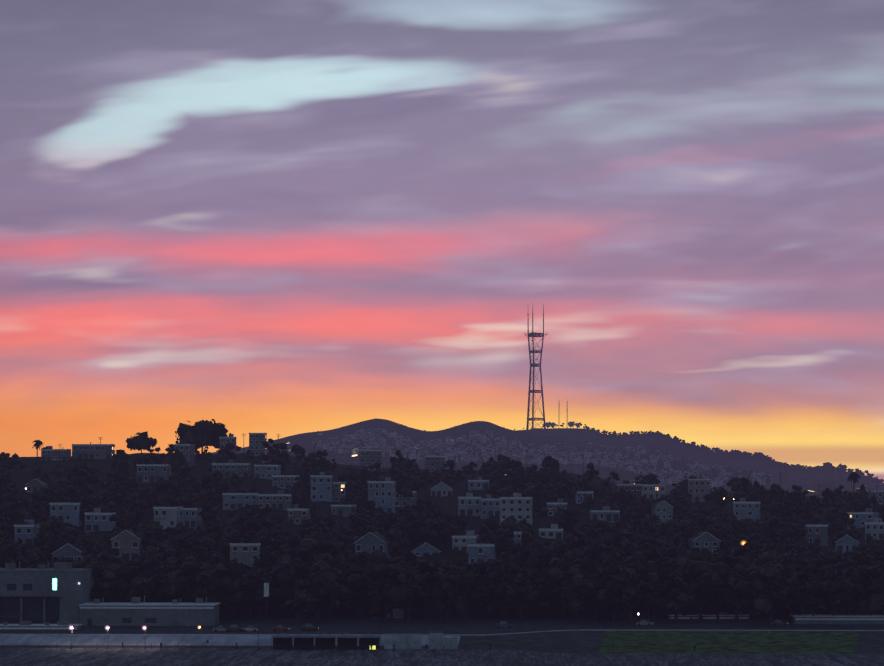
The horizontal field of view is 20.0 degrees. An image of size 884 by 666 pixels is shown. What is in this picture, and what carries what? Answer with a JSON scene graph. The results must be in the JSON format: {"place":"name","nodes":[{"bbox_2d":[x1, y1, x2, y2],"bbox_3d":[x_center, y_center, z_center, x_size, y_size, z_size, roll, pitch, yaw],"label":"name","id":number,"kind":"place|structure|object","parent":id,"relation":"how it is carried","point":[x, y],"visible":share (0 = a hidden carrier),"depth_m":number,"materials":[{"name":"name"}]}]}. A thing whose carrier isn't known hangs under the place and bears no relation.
{"place":"outdoors","nodes":[
{"label":"outdoors","id":0,"kind":"place"},
{"bbox_2d":[0,616,883,665],"bbox_3d":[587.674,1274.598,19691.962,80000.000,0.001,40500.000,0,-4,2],"label":"ground sheet","id":1,"kind":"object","parent":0,"point":[201,657],"depth_m":554.90,"materials":[{"name":"grey asphalt"}]},
{"bbox_2d":[271,633,291,649],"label":"shed","id":2,"kind":"structure","parent":1,"relation":"on","point":[282,641],"depth_m":589.33,"materials":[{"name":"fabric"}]},
{"bbox_2d":[292,633,313,648],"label":"shed","id":3,"kind":"structure","parent":1,"relation":"on","point":[305,641],"depth_m":589.20,"materials":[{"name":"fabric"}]},
{"bbox_2d":[314,633,335,649],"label":"shed","id":4,"kind":"structure","parent":1,"relation":"on","point":[322,641],"depth_m":589.02,"materials":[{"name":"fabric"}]},
{"bbox_2d":[336,633,356,649],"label":"shed","id":5,"kind":"structure","parent":1,"relation":"on","point":[346,641],"depth_m":586.86,"materials":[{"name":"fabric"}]},
{"bbox_2d":[358,634,379,649],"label":"shed","id":6,"kind":"structure","parent":1,"relation":"on","point":[365,641],"depth_m":588.72,"materials":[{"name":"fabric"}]},
{"bbox_2d":[384,631,457,648],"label":"sheds","id":7,"kind":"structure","parent":1,"relation":"on","point":[413,641],"depth_m":586.97,"materials":[{"name":"grey metal"}]},
{"bbox_2d":[0,643,874,650],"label":"lot fence","id":8,"kind":"object","parent":1,"relation":"on","point":[504,648],"visible":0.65,"depth_m":582.55,"materials":[{"name":"metal"}]},
{"bbox_2d":[0,645,883,653],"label":"embankment toe","id":9,"kind":"object","parent":1,"relation":"on","point":[744,650],"visible":0.73,"depth_m":580.87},
{"bbox_2d":[0,631,883,648],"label":"embankment","id":10,"kind":"structure","parent":0,"point":[753,639],"depth_m":602.39,"materials":[{"name":"concrete"}]},
{"bbox_2d":[0,616,883,633],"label":"ground","id":11,"kind":"structure","parent":0,"point":[415,624],"depth_m":644.23,"materials":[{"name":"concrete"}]},
{"bbox_2d":[0,621,81,629],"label":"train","id":12,"kind":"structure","parent":11,"relation":"on","point":[28,625],"depth_m":627.85,"materials":[{"name":"grey metal"}]},
{"bbox_2d":[0,562,93,623],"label":"box building","id":13,"kind":"structure","parent":11,"relation":"on","point":[59,591],"depth_m":648.90,"materials":[{"name":"grey concrete"}]},
{"bbox_2d":[37,561,181,602],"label":"street trees","id":14,"kind":"object","parent":11,"relation":"on","point":[125,583],"visible":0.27,"depth_m":670.35,"materials":[{"name":"green plant"}]},
{"bbox_2d":[79,602,220,625],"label":"long building","id":15,"kind":"structure","parent":11,"relation":"on","point":[141,614],"depth_m":645.28,"materials":[{"name":"grey concrete"}]},
{"bbox_2d":[5,561,206,602],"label":"rooftop units","id":16,"kind":"object","parent":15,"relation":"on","point":[42,566],"visible":0.94,"depth_m":654.36,"materials":[{"name":"metal"}]},
{"bbox_2d":[225,624,243,631],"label":"parked car","id":17,"kind":"object","parent":11,"relation":"on","point":[234,627],"visible":0.94,"depth_m":621.50,"materials":[{"name":"grey"}]},
{"bbox_2d":[264,583,268,623],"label":"sign","id":18,"kind":"object","parent":11,"relation":"on","point":[266,590],"visible":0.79,"depth_m":652.46,"materials":[{"name":"metal"}]},
{"bbox_2d":[158,558,412,622],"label":"street trees","id":19,"kind":"object","parent":11,"relation":"on","point":[212,580],"visible":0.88,"depth_m":665.95,"materials":[{"name":"green plant"}]},
{"bbox_2d":[300,624,318,630],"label":"parked car","id":20,"kind":"object","parent":11,"relation":"on","point":[308,627],"visible":0.96,"depth_m":624.93,"materials":[{"name":"grey"}]},
{"bbox_2d":[372,608,403,617],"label":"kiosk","id":21,"kind":"object","parent":11,"relation":"on","point":[398,612],"depth_m":679.16,"materials":[{"name":"grey glass"}]},
{"bbox_2d":[495,621,512,627],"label":"parked car","id":22,"kind":"object","parent":11,"relation":"on","point":[503,624],"visible":0.81,"depth_m":638.40,"materials":[{"name":"grey"}]},
{"bbox_2d":[391,560,664,622],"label":"street trees","id":23,"kind":"object","parent":11,"relation":"on","point":[577,593],"visible":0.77,"depth_m":665.14,"materials":[{"name":"green plant"}]},
{"bbox_2d":[667,611,749,618],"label":"parked cars","id":24,"kind":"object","parent":11,"relation":"on","point":[724,615],"depth_m":676.40,"materials":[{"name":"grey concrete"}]},
{"bbox_2d":[652,556,883,622],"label":"street trees","id":25,"kind":"object","parent":11,"relation":"on","point":[767,590],"visible":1,"depth_m":658.18,"materials":[{"name":"green plant"}]},
{"bbox_2d":[791,615,883,623],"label":"building wall","id":26,"kind":"structure","parent":11,"relation":"on","point":[838,619],"depth_m":653.58,"materials":[{"name":"grey concrete"}]},
{"bbox_2d":[0,629,883,635],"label":"bank top path","id":27,"kind":"structure","parent":0,"point":[456,634],"depth_m":608.88,"materials":[{"name":"grey concrete"}]},
{"bbox_2d":[0,0,883,482],"label":"sky","id":28,"kind":"structure","parent":0,"point":[285,218],"materials":[{"name":"purple"}]},
{"bbox_2d":[1,452,883,616],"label":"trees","id":29,"kind":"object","parent":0,"point":[22,478],"depth_m":1012.14,"materials":[{"name":"plant"}]},
{"bbox_2d":[0,446,52,567],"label":"hill trees","id":30,"kind":"object","parent":29,"relation":"on","point":[14,509],"visible":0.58,"depth_m":878.80,"materials":[{"name":"green plant"}]},
{"bbox_2d":[14,520,39,544],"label":"house","id":31,"kind":"structure","parent":29,"relation":"on","point":[27,533],"depth_m":828.24,"materials":[{"name":"paint"}]},
{"bbox_2d":[26,477,48,493],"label":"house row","id":32,"kind":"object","parent":29,"relation":"on","point":[35,485],"visible":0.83,"depth_m":1007.57,"materials":[{"name":"grey concrete"}]},
{"bbox_2d":[41,446,70,460],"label":"house","id":33,"kind":"structure","parent":29,"relation":"on","point":[50,453],"depth_m":1212.22,"materials":[{"name":"grey concrete"}]},
{"bbox_2d":[25,463,115,567],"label":"hill trees","id":34,"kind":"object","parent":29,"relation":"on","point":[73,486],"visible":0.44,"depth_m":891.63,"materials":[{"name":"green plant"}]},
{"bbox_2d":[72,442,114,458],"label":"building","id":35,"kind":"structure","parent":29,"relation":"on","point":[93,451],"depth_m":1228.44,"materials":[{"name":"grey concrete"}]},
{"bbox_2d":[84,508,115,532],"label":"house","id":36,"kind":"structure","parent":29,"relation":"on","point":[96,519],"depth_m":871.27,"materials":[{"name":"grey concrete"}]},
{"bbox_2d":[110,528,142,561],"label":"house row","id":37,"kind":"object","parent":29,"relation":"on","point":[128,544],"visible":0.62,"depth_m":785.54,"materials":[{"name":"beige paint"}]},
{"bbox_2d":[86,438,189,602],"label":"hill trees","id":38,"kind":"object","parent":29,"relation":"on","point":[133,500],"visible":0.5,"depth_m":894.72,"materials":[{"name":"green plant"}]},
{"bbox_2d":[125,431,156,453],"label":"skyline tree","id":39,"kind":"object","parent":29,"relation":"on","point":[142,440],"visible":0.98,"depth_m":1227.90,"materials":[{"name":"green plant"}]},
{"bbox_2d":[136,462,170,482],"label":"building","id":40,"kind":"structure","parent":29,"relation":"on","point":[150,473],"depth_m":1054.24,"materials":[{"name":"grey paint"}]},
{"bbox_2d":[153,506,182,528],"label":"house","id":41,"kind":"structure","parent":29,"relation":"on","point":[165,517],"depth_m":865.88,"materials":[{"name":"grey concrete"}]},
{"bbox_2d":[174,444,194,466],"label":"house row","id":42,"kind":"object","parent":29,"relation":"on","point":[187,451],"visible":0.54,"depth_m":1154.73,"materials":[{"name":"grey concrete"}]},
{"bbox_2d":[181,508,202,528],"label":"house","id":43,"kind":"structure","parent":29,"relation":"on","point":[191,517],"depth_m":872.89,"materials":[{"name":"grey concrete"}]},
{"bbox_2d":[138,443,254,602],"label":"hill trees","id":44,"kind":"object","parent":29,"relation":"on","point":[205,540],"visible":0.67,"depth_m":811.35,"materials":[{"name":"green plant"}]},
{"bbox_2d":[175,419,233,453],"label":"skyline tree","id":45,"kind":"object","parent":29,"relation":"on","point":[203,433],"visible":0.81,"depth_m":1232.56,"materials":[{"name":"green plant"}]},
{"bbox_2d":[51,532,390,564],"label":"house row","id":46,"kind":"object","parent":29,"relation":"on","point":[369,542],"visible":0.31,"depth_m":782.37,"materials":[{"name":"grey concrete"}]},
{"bbox_2d":[219,434,235,455],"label":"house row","id":47,"kind":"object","parent":29,"relation":"on","point":[225,440],"visible":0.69,"depth_m":1229.93,"materials":[{"name":"grey concrete"}]},
{"bbox_2d":[212,460,251,478],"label":"building","id":48,"kind":"structure","parent":29,"relation":"on","point":[230,469],"depth_m":1078.67,"materials":[{"name":"paint"}]},
{"bbox_2d":[222,490,258,509],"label":"building","id":49,"kind":"structure","parent":29,"relation":"on","point":[233,501],"depth_m":946.20,"materials":[{"name":"paint"}]},
{"bbox_2d":[229,542,260,567],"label":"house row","id":50,"kind":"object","parent":29,"relation":"on","point":[247,554],"visible":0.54,"depth_m":757.91,"materials":[{"name":"grey paint"}]},
{"bbox_2d":[249,433,266,456],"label":"building","id":51,"kind":"structure","parent":29,"relation":"on","point":[256,447],"depth_m":1212.98,"materials":[{"name":"grey concrete"}]},
{"bbox_2d":[254,461,280,479],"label":"house","id":52,"kind":"structure","parent":29,"relation":"on","point":[264,471],"depth_m":1071.56,"materials":[{"name":"paint"}]},
{"bbox_2d":[219,438,324,617],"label":"hill trees","id":53,"kind":"object","parent":29,"relation":"on","point":[255,524],"visible":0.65,"depth_m":814.55,"materials":[{"name":"green plant"}]},
{"bbox_2d":[257,490,291,510],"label":"building","id":54,"kind":"structure","parent":29,"relation":"on","point":[280,500],"depth_m":938.35,"materials":[{"name":"paint"}]},
{"bbox_2d":[272,473,299,490],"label":"house","id":55,"kind":"structure","parent":29,"relation":"on","point":[285,482],"depth_m":1028.10,"materials":[{"name":"paint"}]},
{"bbox_2d":[287,504,309,524],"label":"house","id":56,"kind":"structure","parent":29,"relation":"on","point":[297,515],"depth_m":887.83,"materials":[{"name":"paint"}]},
{"bbox_2d":[310,472,332,501],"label":"house","id":57,"kind":"structure","parent":29,"relation":"on","point":[321,486],"depth_m":1006.91,"materials":[{"name":"paint"}]},
{"bbox_2d":[275,450,386,618],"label":"hill trees","id":58,"kind":"object","parent":29,"relation":"on","point":[316,542],"visible":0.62,"depth_m":768.58,"materials":[{"name":"green plant"}]},
{"bbox_2d":[333,479,345,501],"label":"house","id":59,"kind":"structure","parent":29,"relation":"on","point":[339,495],"depth_m":1010.95,"materials":[{"name":"paint"}]},
{"bbox_2d":[331,504,356,516],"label":"building","id":60,"kind":"structure","parent":29,"relation":"on","point":[341,510],"depth_m":956.52,"materials":[{"name":"paint"}]},
{"bbox_2d":[367,477,394,513],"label":"building","id":61,"kind":"structure","parent":29,"relation":"on","point":[381,493],"depth_m":952.91,"materials":[{"name":"grey paint"}]},
{"bbox_2d":[331,450,439,617],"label":"hill trees","id":62,"kind":"object","parent":29,"relation":"on","point":[400,530],"visible":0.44,"depth_m":825.33,"materials":[{"name":"green plant"}]},
{"bbox_2d":[359,450,444,472],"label":"buildings","id":63,"kind":"structure","parent":29,"relation":"on","point":[373,457],"depth_m":1207.88,"materials":[{"name":"grey concrete"}]},
{"bbox_2d":[395,491,416,507],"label":"building","id":64,"kind":"structure","parent":29,"relation":"on","point":[401,501],"depth_m":985.22,"materials":[{"name":"paint"}]},
{"bbox_2d":[410,542,440,556],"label":"house","id":65,"kind":"structure","parent":29,"relation":"on","point":[424,549],"depth_m":810.04,"materials":[{"name":"grey concrete"}]},
{"bbox_2d":[431,481,451,496],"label":"house","id":66,"kind":"structure","parent":29,"relation":"on","point":[441,489],"depth_m":1067.87,"materials":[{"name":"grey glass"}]},
{"bbox_2d":[49,502,858,553],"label":"house row","id":67,"kind":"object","parent":29,"relation":"on","point":[67,512],"visible":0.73,"depth_m":887.43,"materials":[{"name":"grey glass"}]},
{"bbox_2d":[404,454,518,618],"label":"hill trees","id":68,"kind":"object","parent":29,"relation":"on","point":[438,528],"visible":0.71,"depth_m":857.79,"materials":[{"name":"green plant"}]},
{"bbox_2d":[452,531,478,552],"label":"house","id":69,"kind":"structure","parent":29,"relation":"on","point":[461,542],"depth_m":820.57,"materials":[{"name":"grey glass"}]},
{"bbox_2d":[458,493,480,516],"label":"house","id":70,"kind":"structure","parent":29,"relation":"on","point":[469,504],"depth_m":968.85,"materials":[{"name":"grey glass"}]},
{"bbox_2d":[468,476,488,490],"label":"building","id":71,"kind":"structure","parent":29,"relation":"on","point":[479,484],"depth_m":1086.78,"materials":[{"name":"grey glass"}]},
{"bbox_2d":[468,540,495,563],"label":"house","id":72,"kind":"structure","parent":29,"relation":"on","point":[479,553],"depth_m":783.18,"materials":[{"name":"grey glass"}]},
{"bbox_2d":[480,494,499,518],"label":"house","id":73,"kind":"structure","parent":29,"relation":"on","point":[489,506],"depth_m":953.09,"materials":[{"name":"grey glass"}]},
{"bbox_2d":[500,493,532,524],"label":"building","id":74,"kind":"structure","parent":29,"relation":"on","point":[518,506],"depth_m":910.09,"materials":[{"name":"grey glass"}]},
{"bbox_2d":[513,531,521,546],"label":"house","id":75,"kind":"structure","parent":29,"relation":"on","point":[517,537],"depth_m":836.10,"materials":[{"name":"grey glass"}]},
{"bbox_2d":[474,454,577,618],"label":"hill trees","id":76,"kind":"object","parent":29,"relation":"on","point":[533,559],"visible":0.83,"depth_m":840.20,"materials":[{"name":"green plant"}]},
{"bbox_2d":[539,524,562,538],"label":"building","id":77,"kind":"structure","parent":29,"relation":"on","point":[553,532],"depth_m":867.19,"materials":[{"name":"grey glass"}]},
{"bbox_2d":[547,498,566,515],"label":"building","id":78,"kind":"structure","parent":29,"relation":"on","point":[551,507],"depth_m":952.42,"materials":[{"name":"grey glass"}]},
{"bbox_2d":[575,489,593,503],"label":"house","id":79,"kind":"structure","parent":29,"relation":"on","point":[582,494],"depth_m":1042.50,"materials":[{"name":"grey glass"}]},
{"bbox_2d":[534,462,643,619],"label":"hill trees","id":80,"kind":"object","parent":29,"relation":"on","point":[583,548],"visible":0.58,"depth_m":768.38,"materials":[{"name":"green plant"}]},
{"bbox_2d":[589,506,619,522],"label":"house","id":81,"kind":"structure","parent":29,"relation":"on","point":[606,514],"depth_m":980.02,"materials":[{"name":"grey glass"}]},
{"bbox_2d":[616,481,641,501],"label":"house","id":82,"kind":"structure","parent":29,"relation":"on","point":[635,489],"depth_m":1142.29,"materials":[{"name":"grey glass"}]},
{"bbox_2d":[641,482,665,499],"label":"house","id":83,"kind":"structure","parent":29,"relation":"on","point":[648,491],"depth_m":1175.08,"materials":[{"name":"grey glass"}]},
{"bbox_2d":[598,473,712,618],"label":"hill trees","id":84,"kind":"object","parent":29,"relation":"on","point":[656,550],"visible":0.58,"depth_m":792.94,"materials":[{"name":"green plant"}]},
{"bbox_2d":[650,499,673,523],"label":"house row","id":85,"kind":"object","parent":29,"relation":"on","point":[662,511],"visible":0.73,"depth_m":989.74,"materials":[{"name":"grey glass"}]},
{"bbox_2d":[688,475,710,501],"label":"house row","id":86,"kind":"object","parent":29,"relation":"on","point":[699,488],"visible":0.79,"depth_m":1149.19,"materials":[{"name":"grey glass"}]},
{"bbox_2d":[688,530,719,553],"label":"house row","id":87,"kind":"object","parent":29,"relation":"on","point":[707,541],"visible":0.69,"depth_m":834.41,"materials":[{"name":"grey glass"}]},
{"bbox_2d":[667,476,778,618],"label":"hill trees","id":88,"kind":"object","parent":29,"relation":"on","point":[730,531],"visible":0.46,"depth_m":856.93,"materials":[{"name":"green plant"}]},
{"bbox_2d":[733,498,760,522],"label":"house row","id":89,"kind":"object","parent":29,"relation":"on","point":[743,509],"visible":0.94,"depth_m":985.81,"materials":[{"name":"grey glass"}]},
{"bbox_2d":[731,485,847,619],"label":"hill trees","id":90,"kind":"object","parent":29,"relation":"on","point":[775,539],"visible":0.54,"depth_m":876.78,"materials":[{"name":"green plant"}]},
{"bbox_2d":[805,522,827,545],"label":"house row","id":91,"kind":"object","parent":29,"relation":"on","point":[814,532],"visible":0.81,"depth_m":919.31,"materials":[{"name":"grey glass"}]},
{"bbox_2d":[802,484,883,614],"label":"hill trees","id":92,"kind":"object","parent":29,"relation":"on","point":[870,551],"visible":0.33,"depth_m":769.39,"materials":[{"name":"green plant"}]},
{"bbox_2d":[847,472,860,494],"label":"palm","id":93,"kind":"object","parent":29,"relation":"on","point":[853,476],"visible":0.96,"depth_m":1215.54,"materials":[{"name":"green plant"}]},
{"bbox_2d":[847,508,878,528],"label":"house","id":94,"kind":"structure","parent":29,"relation":"on","point":[861,518],"depth_m":1019.63,"materials":[{"name":"grey glass"}]},
{"bbox_2d":[864,518,883,540],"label":"house","id":95,"kind":"structure","parent":29,"relation":"on","point":[874,529],"depth_m":944.68,"materials":[{"name":"grey glass"}]},
{"bbox_2d":[868,490,883,505],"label":"house","id":96,"kind":"structure","parent":29,"relation":"on","point":[878,495],"depth_m":1186.82,"materials":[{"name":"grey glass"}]},
{"bbox_2d":[211,419,847,502],"bbox_3d":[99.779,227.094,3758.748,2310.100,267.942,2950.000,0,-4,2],"label":"hill","id":97,"kind":"structure","parent":0,"point":[304,440],"depth_m":4743.20,"materials":[{"name":"plant"}]},
{"bbox_2d":[315,418,532,441],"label":"trees","id":98,"kind":"object","parent":97,"relation":"on","point":[478,429],"visible":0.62,"depth_m":4780.52,"materials":[{"name":"green plant"}]},
{"bbox_2d":[516,428,883,495],"bbox_3d":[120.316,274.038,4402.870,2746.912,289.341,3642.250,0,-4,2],"label":"hill","id":99,"kind":"structure","parent":0,"point":[822,481],"depth_m":5260.86,"materials":[{"name":"plant"}]},
{"bbox_2d":[312,427,716,487],"bbox_3d":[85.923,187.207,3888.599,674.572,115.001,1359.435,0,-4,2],"label":"twin peaks city houses","id":100,"kind":"structure","parent":99,"relation":"on","point":[364,434],"depth_m":4106.65,"materials":[{"name":"grey glass"}]},
{"bbox_2d":[312,427,717,485],"bbox_3d":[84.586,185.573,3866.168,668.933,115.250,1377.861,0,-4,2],"label":"city trees","id":101,"kind":"object","parent":99,"relation":"on","point":[433,452],"visible":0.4,"depth_m":4122.47,"materials":[{"name":"green plant"}]},
{"bbox_2d":[526,304,547,429],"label":"radio tower","id":102,"kind":"structure","parent":99,"relation":"on","point":[533,365],"depth_m":5939.53,"materials":[{"name":"metal"}]},
{"bbox_2d":[514,421,586,429],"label":"trees","id":103,"kind":"object","parent":99,"relation":"on","point":[573,422],"visible":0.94,"depth_m":5892.16,"materials":[{"name":"green plant"}]},
{"bbox_2d":[583,426,631,437],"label":"trees","id":104,"kind":"object","parent":99,"relation":"on","point":[614,433],"visible":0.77,"depth_m":5831.50,"materials":[{"name":"green plant"}]},
{"bbox_2d":[627,430,677,442],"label":"trees","id":105,"kind":"object","parent":99,"relation":"on","point":[653,434],"visible":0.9,"depth_m":5824.59,"materials":[{"name":"green plant"}]},
{"bbox_2d":[561,439,773,483],"bbox_3d":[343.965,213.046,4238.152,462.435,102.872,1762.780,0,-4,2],"label":"sutro slope trees","id":106,"kind":"object","parent":99,"relation":"on","point":[686,467],"visible":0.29,"depth_m":4343.24,"materials":[{"name":"green plant"}]},
{"bbox_2d":[565,439,772,485],"bbox_3d":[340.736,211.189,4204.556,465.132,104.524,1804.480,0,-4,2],"label":"city houses","id":107,"kind":"structure","parent":99,"relation":"on","point":[754,475],"depth_m":4302.52,"materials":[{"name":"grey glass"}]},
{"bbox_2d":[676,438,730,456],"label":"trees","id":108,"kind":"object","parent":99,"relation":"on","point":[714,451],"visible":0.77,"depth_m":5753.20,"materials":[{"name":"green plant"}]},
{"bbox_2d":[725,449,774,466],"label":"trees","id":109,"kind":"object","parent":99,"relation":"on","point":[760,456],"visible":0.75,"depth_m":5743.51,"materials":[{"name":"green plant"}]},
{"bbox_2d":[770,461,821,472],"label":"trees","id":110,"kind":"object","parent":99,"relation":"on","point":[793,467],"visible":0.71,"depth_m":5740.41,"materials":[{"name":"green plant"}]},
{"bbox_2d":[820,462,880,482],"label":"trees","id":111,"kind":"object","parent":99,"relation":"on","point":[827,467],"visible":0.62,"depth_m":5737.15,"materials":[{"name":"green plant"}]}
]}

